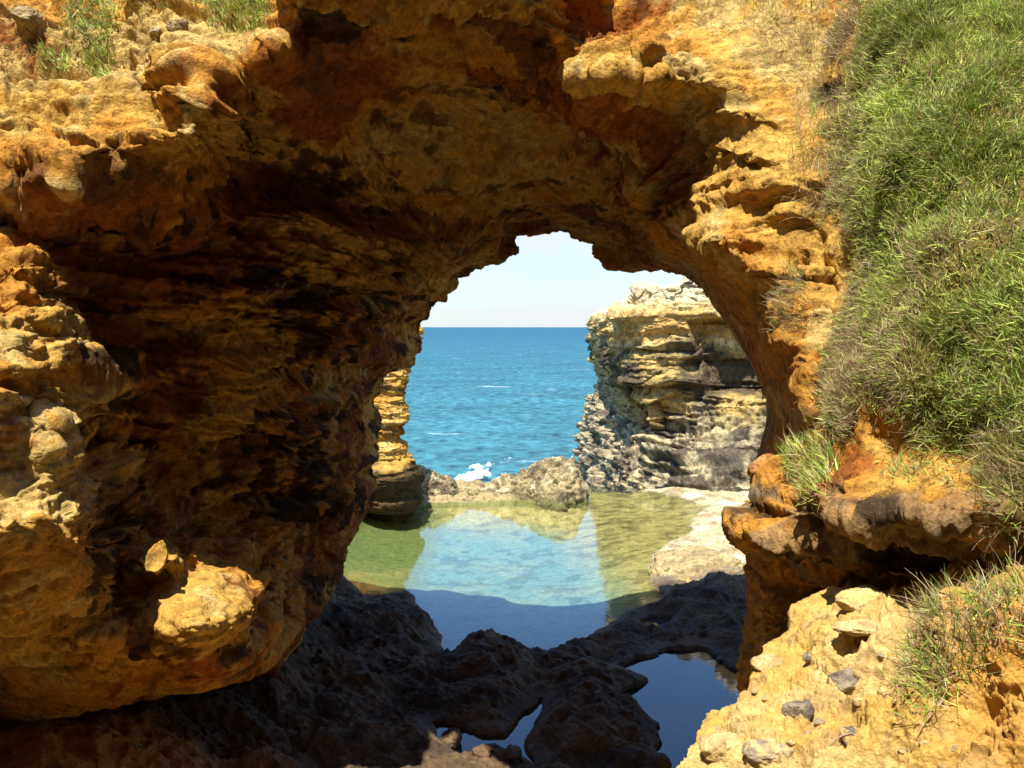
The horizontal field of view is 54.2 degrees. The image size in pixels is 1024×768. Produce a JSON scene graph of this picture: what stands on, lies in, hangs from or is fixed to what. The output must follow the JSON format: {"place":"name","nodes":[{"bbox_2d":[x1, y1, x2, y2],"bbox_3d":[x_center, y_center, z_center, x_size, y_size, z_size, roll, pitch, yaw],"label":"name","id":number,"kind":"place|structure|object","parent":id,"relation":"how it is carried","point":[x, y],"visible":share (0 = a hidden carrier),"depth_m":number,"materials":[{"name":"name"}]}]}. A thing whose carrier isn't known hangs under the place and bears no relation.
{"place":"outdoors","nodes":[
{"label":"outdoors","id":0,"kind":"place"},
{"bbox_2d":[0,479,749,767],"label":"ground","id":1,"kind":"structure","parent":0,"point":[499,623],"depth_m":14.47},
{"bbox_2d":[367,326,425,525],"bbox_3d":[-3.938,1.203,27.213,3.261,6.100,3.964,0,3,0],"label":"rock pillar","id":2,"kind":"object","parent":1,"relation":"on","point":[398,474],"visible":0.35,"depth_m":26.41,"materials":[{"name":"beige stone"}]},
{"bbox_2d":[0,0,839,720],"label":"rock arch","id":3,"kind":"object","parent":1,"relation":"on","point":[232,268],"visible":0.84,"depth_m":8.74,"materials":[{"name":"orange stone"}]},
{"bbox_2d":[10,6,42,29],"bbox_3d":[-4.178,-3.161,8.622,0.217,0.195,0.232,3,4,41],"label":"stone","id":4,"kind":"object","parent":3,"relation":"on","point":[29,18],"visible":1,"depth_m":8.57,"materials":[{"name":"beige stone"}]},
{"bbox_2d":[25,39,75,78],"bbox_3d":[-3.780,-2.726,8.387,0.386,0.551,1.014,-2,4,-37],"label":"scrub","id":5,"kind":"object","parent":3,"relation":"on","point":[62,58],"visible":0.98,"depth_m":8.63,"materials":[{"name":"green plant"}]},
{"bbox_2d":[50,0,124,57],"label":"scrub","id":6,"kind":"object","parent":3,"relation":"on","point":[101,14],"visible":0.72,"depth_m":8.68,"materials":[{"name":"green plant"}]},
{"bbox_2d":[74,32,117,78],"bbox_3d":[-3.610,-2.856,8.655,0.381,0.647,1.169,-2,4,-29],"label":"scrub","id":7,"kind":"object","parent":3,"relation":"on","point":[94,64],"visible":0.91,"depth_m":8.54,"materials":[{"name":"green plant"}]},
{"bbox_2d":[149,26,161,37],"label":"stone","id":8,"kind":"object","parent":3,"relation":"on","point":[154,31],"visible":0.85,"depth_m":8.42,"materials":[{"name":"beige stone"}]},
{"bbox_2d":[117,0,211,19],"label":"scrub","id":9,"kind":"object","parent":3,"relation":"on","point":[143,4],"visible":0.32,"depth_m":8.72,"materials":[{"name":"green plant"}]},
{"bbox_2d":[166,18,188,31],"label":"stone","id":10,"kind":"object","parent":3,"relation":"on","point":[174,25],"visible":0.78,"depth_m":8.29,"materials":[{"name":"beige stone"}]},
{"bbox_2d":[191,0,273,36],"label":"scrub","id":11,"kind":"object","parent":3,"relation":"on","point":[224,5],"visible":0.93,"depth_m":8.59,"materials":[{"name":"green plant"}]},
{"bbox_2d":[677,0,734,27],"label":"dry grass","id":12,"kind":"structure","parent":3,"relation":"on","point":[714,5],"depth_m":7.96,"materials":[{"name":"beige plant"}]},
{"bbox_2d":[729,0,835,99],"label":"dry grass","id":13,"kind":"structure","parent":3,"relation":"on","point":[783,28],"depth_m":7.57,"materials":[{"name":"beige plant"}]},
{"bbox_2d":[761,248,819,340],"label":"dry grass","id":14,"kind":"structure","parent":3,"relation":"on","point":[787,295],"depth_m":6.39,"materials":[{"name":"plant"}]},
{"bbox_2d":[721,0,1023,589],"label":"grassy bank","id":15,"kind":"structure","parent":3,"relation":"on","point":[864,524],"depth_m":5.06,"materials":[{"name":"orange stone"}]},
{"bbox_2d":[747,453,774,477],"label":"boulder","id":16,"kind":"object","parent":15,"relation":"on","point":[752,467],"visible":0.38,"depth_m":6.35,"materials":[{"name":"orange stone"}]},
{"bbox_2d":[770,70,839,236],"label":"dry grass","id":17,"kind":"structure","parent":15,"relation":"on","point":[815,108],"depth_m":6.74,"materials":[{"name":"plant"}]},
{"bbox_2d":[769,423,857,511],"bbox_3d":[1.712,0.434,5.959,0.430,0.472,1.874,0,3,8],"label":"grass tuft","id":18,"kind":"object","parent":15,"relation":"on","point":[813,478],"visible":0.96,"depth_m":5.68,"materials":[{"name":"green plant"}]},
{"bbox_2d":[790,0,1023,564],"bbox_3d":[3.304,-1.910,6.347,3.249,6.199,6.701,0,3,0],"label":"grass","id":19,"kind":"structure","parent":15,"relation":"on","point":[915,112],"depth_m":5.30,"materials":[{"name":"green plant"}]},
{"bbox_2d":[935,389,1023,564],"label":"dry grass","id":20,"kind":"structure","parent":15,"relation":"hanging from","point":[1017,468],"depth_m":4.21,"materials":[{"name":"green plant"}]},
{"bbox_2d":[440,727,461,749],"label":"boulder","id":21,"kind":"object","parent":1,"relation":"on","point":[451,737],"visible":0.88,"depth_m":11.96,"materials":[{"name":"brown stone"}]},
{"bbox_2d":[471,744,489,756],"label":"stone","id":22,"kind":"object","parent":1,"relation":"on","point":[481,750],"visible":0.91,"depth_m":11.27,"materials":[{"name":"brown stone"}]},
{"bbox_2d":[485,744,493,751],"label":"stone","id":23,"kind":"object","parent":1,"relation":"on","point":[490,748],"visible":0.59,"depth_m":11.41,"materials":[{"name":"brown stone"}]},
{"bbox_2d":[418,456,589,511],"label":"rock ridge","id":24,"kind":"object","parent":1,"relation":"on","point":[555,484],"visible":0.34,"depth_m":28.68,"materials":[{"name":"stone"}]},
{"bbox_2d":[505,745,521,760],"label":"stone","id":25,"kind":"object","parent":1,"relation":"on","point":[513,752],"visible":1,"depth_m":11.25,"materials":[{"name":"brown stone"}]},
{"bbox_2d":[652,752,671,767],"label":"boulder","id":26,"kind":"object","parent":1,"relation":"on","point":[661,760],"visible":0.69,"depth_m":11.21,"materials":[{"name":"brown stone"}]},
{"bbox_2d":[648,545,742,582],"bbox_3d":[3.730,3.858,20.143,1.946,1.092,2.577,0,3,0],"label":"boulder","id":27,"kind":"object","parent":1,"relation":"on","point":[681,563],"visible":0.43,"depth_m":19.82,"materials":[{"name":"stone"}]},
{"bbox_2d":[676,555,1023,767],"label":"sandy slope","id":28,"kind":"structure","parent":1,"relation":"on","point":[986,730],"depth_m":3.90,"materials":[{"name":"stone"}]},
{"bbox_2d":[698,732,739,762],"bbox_3d":[0.849,1.500,4.087,0.180,0.153,0.160,3,4,38],"label":"stone","id":29,"kind":"object","parent":28,"relation":"on","point":[714,747],"visible":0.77,"depth_m":4.04,"materials":[{"name":"stone"}]},
{"bbox_2d":[740,725,747,731],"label":"pebble","id":30,"kind":"object","parent":28,"relation":"on","point":[742,727],"visible":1,"depth_m":4.09,"materials":[{"name":"stone"}]},
{"bbox_2d":[751,688,758,693],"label":"pebble","id":31,"kind":"object","parent":28,"relation":"on","point":[754,690],"visible":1,"depth_m":4.55,"materials":[{"name":"stone"}]},
{"bbox_2d":[762,694,769,701],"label":"pebble","id":32,"kind":"object","parent":28,"relation":"on","point":[765,697],"visible":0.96,"depth_m":4.45,"materials":[{"name":"stone"}]},
{"bbox_2d":[750,654,783,671],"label":"stone","id":33,"kind":"object","parent":28,"relation":"on","point":[761,663],"visible":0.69,"depth_m":4.69,"materials":[{"name":"stone"}]},
{"bbox_2d":[741,738,794,764],"bbox_3d":[1.021,1.452,3.941,0.228,0.092,0.147,0,3,0],"label":"stone","id":34,"kind":"object","parent":28,"relation":"on","point":[765,751],"visible":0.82,"depth_m":3.90,"materials":[{"name":"stone"}]},
{"bbox_2d":[786,739,792,745],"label":"pebble","id":35,"kind":"object","parent":28,"relation":"on","point":[789,741],"visible":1,"depth_m":3.94,"materials":[{"name":"stone"}]},
{"bbox_2d":[781,698,814,720],"bbox_3d":[1.178,1.347,4.121,0.132,0.093,0.113,1,3,21],"label":"stone","id":36,"kind":"object","parent":28,"relation":"on","point":[804,708],"visible":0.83,"depth_m":4.08,"materials":[{"name":"stone"}]},
{"bbox_2d":[802,651,811,662],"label":"stone","id":37,"kind":"object","parent":28,"relation":"on","point":[807,656],"visible":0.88,"depth_m":4.57,"materials":[{"name":"stone"}]},
{"bbox_2d":[804,614,827,626],"bbox_3d":[1.464,1.145,4.815,0.228,0.047,0.024,-3,4,-40],"label":"twig","id":38,"kind":"object","parent":28,"relation":"on","point":[814,619],"visible":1,"depth_m":4.78,"materials":[{"name":"beige wood"}]},
{"bbox_2d":[810,670,827,682],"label":"stone","id":39,"kind":"object","parent":28,"relation":"on","point":[821,676],"visible":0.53,"depth_m":4.37,"materials":[{"name":"stone"}]},
{"bbox_2d":[813,718,825,725],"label":"pebble","id":40,"kind":"object","parent":28,"relation":"on","point":[818,721],"visible":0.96,"depth_m":4.03,"materials":[{"name":"stone"}]},
{"bbox_2d":[827,732,851,745],"bbox_3d":[1.240,1.329,3.718,0.136,0.065,0.035,2,4,26],"label":"twig","id":41,"kind":"object","parent":28,"relation":"on","point":[832,742],"visible":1,"depth_m":3.73,"materials":[{"name":"beige wood"}]},
{"bbox_2d":[826,668,857,693],"bbox_3d":[1.434,1.298,4.311,0.140,0.134,0.146,-3,4,-40],"label":"stone","id":42,"kind":"object","parent":28,"relation":"on","point":[845,681],"visible":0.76,"depth_m":4.27,"materials":[{"name":"stone"}]},
{"bbox_2d":[839,725,858,746],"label":"stone","id":43,"kind":"object","parent":28,"relation":"on","point":[846,730],"visible":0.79,"depth_m":3.73,"materials":[{"name":"stone"}]},
{"bbox_2d":[830,618,878,636],"bbox_3d":[1.582,1.079,4.432,0.338,0.065,0.196,0,3,0],"label":"stone","id":44,"kind":"object","parent":28,"relation":"on","point":[862,627],"visible":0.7,"depth_m":4.39,"materials":[{"name":"stone"}]},
{"bbox_2d":[853,670,860,679],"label":"pebble","id":45,"kind":"object","parent":28,"relation":"on","point":[857,674],"visible":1,"depth_m":4.27,"materials":[{"name":"stone"}]},
{"bbox_2d":[852,696,864,705],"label":"pebble","id":46,"kind":"object","parent":28,"relation":"on","point":[856,700],"visible":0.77,"depth_m":3.97,"materials":[{"name":"stone"}]},
{"bbox_2d":[835,585,886,611],"bbox_3d":[1.673,1.045,4.752,0.267,0.162,0.185,0,3,0],"label":"stone","id":47,"kind":"object","parent":28,"relation":"on","point":[850,599],"visible":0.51,"depth_m":4.72,"materials":[{"name":"stone"}]},
{"bbox_2d":[877,651,883,657],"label":"pebble","id":48,"kind":"object","parent":28,"relation":"on","point":[881,654],"visible":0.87,"depth_m":4.24,"materials":[{"name":"stone"}]},
{"bbox_2d":[877,687,885,694],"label":"pebble","id":49,"kind":"object","parent":28,"relation":"on","point":[880,690],"visible":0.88,"depth_m":4.13,"materials":[{"name":"stone"}]},
{"bbox_2d":[898,748,907,753],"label":"pebble","id":50,"kind":"object","parent":28,"relation":"on","point":[900,750],"visible":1,"depth_m":3.58,"materials":[{"name":"stone"}]},
{"bbox_2d":[889,571,930,595],"bbox_3d":[1.873,0.932,4.685,0.169,0.084,0.334,0,3,0],"label":"twig","id":51,"kind":"object","parent":28,"relation":"on","point":[907,576],"visible":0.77,"depth_m":4.78,"materials":[{"name":"brown wood"}]},
{"bbox_2d":[918,740,929,744],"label":"pebble","id":52,"kind":"object","parent":28,"relation":"on","point":[923,742],"visible":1,"depth_m":3.52,"materials":[{"name":"stone"}]},
{"bbox_2d":[909,698,944,752],"bbox_3d":[1.509,1.258,3.625,0.249,0.178,0.032,-2,4,-37],"label":"twig","id":53,"kind":"object","parent":28,"relation":"on","point":[940,703],"visible":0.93,"depth_m":3.57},
{"bbox_2d":[861,542,1023,730],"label":"grass tuft","id":54,"kind":"object","parent":28,"relation":"on","point":[930,606],"visible":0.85,"depth_m":3.74,"materials":[{"name":"green plant"}]},
{"bbox_2d":[951,744,960,751],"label":"pebble","id":55,"kind":"object","parent":28,"relation":"on","point":[953,749],"visible":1,"depth_m":3.48,"materials":[{"name":"stone"}]},
{"bbox_2d":[400,327,597,483],"bbox_3d":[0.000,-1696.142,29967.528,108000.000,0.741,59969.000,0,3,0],"label":"sea","id":56,"kind":"structure","parent":0,"point":[498,397],"depth_m":171.91,"materials":[{"name":"liquid"}]},
{"bbox_2d":[455,457,509,481],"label":"sea foam","id":57,"kind":"object","parent":56,"relation":"on","point":[469,476],"visible":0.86,"depth_m":78.81,"materials":[{"name":"white"}]},
{"bbox_2d":[571,276,765,492],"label":"sea cliff","id":58,"kind":"structure","parent":56,"relation":"on","point":[677,398],"depth_m":33.83,"materials":[{"name":"stone"}]},
{"bbox_2d":[420,231,685,326],"label":"sky","id":59,"kind":"structure","parent":0,"point":[555,279],"materials":[{"name":"white"}]}
]}

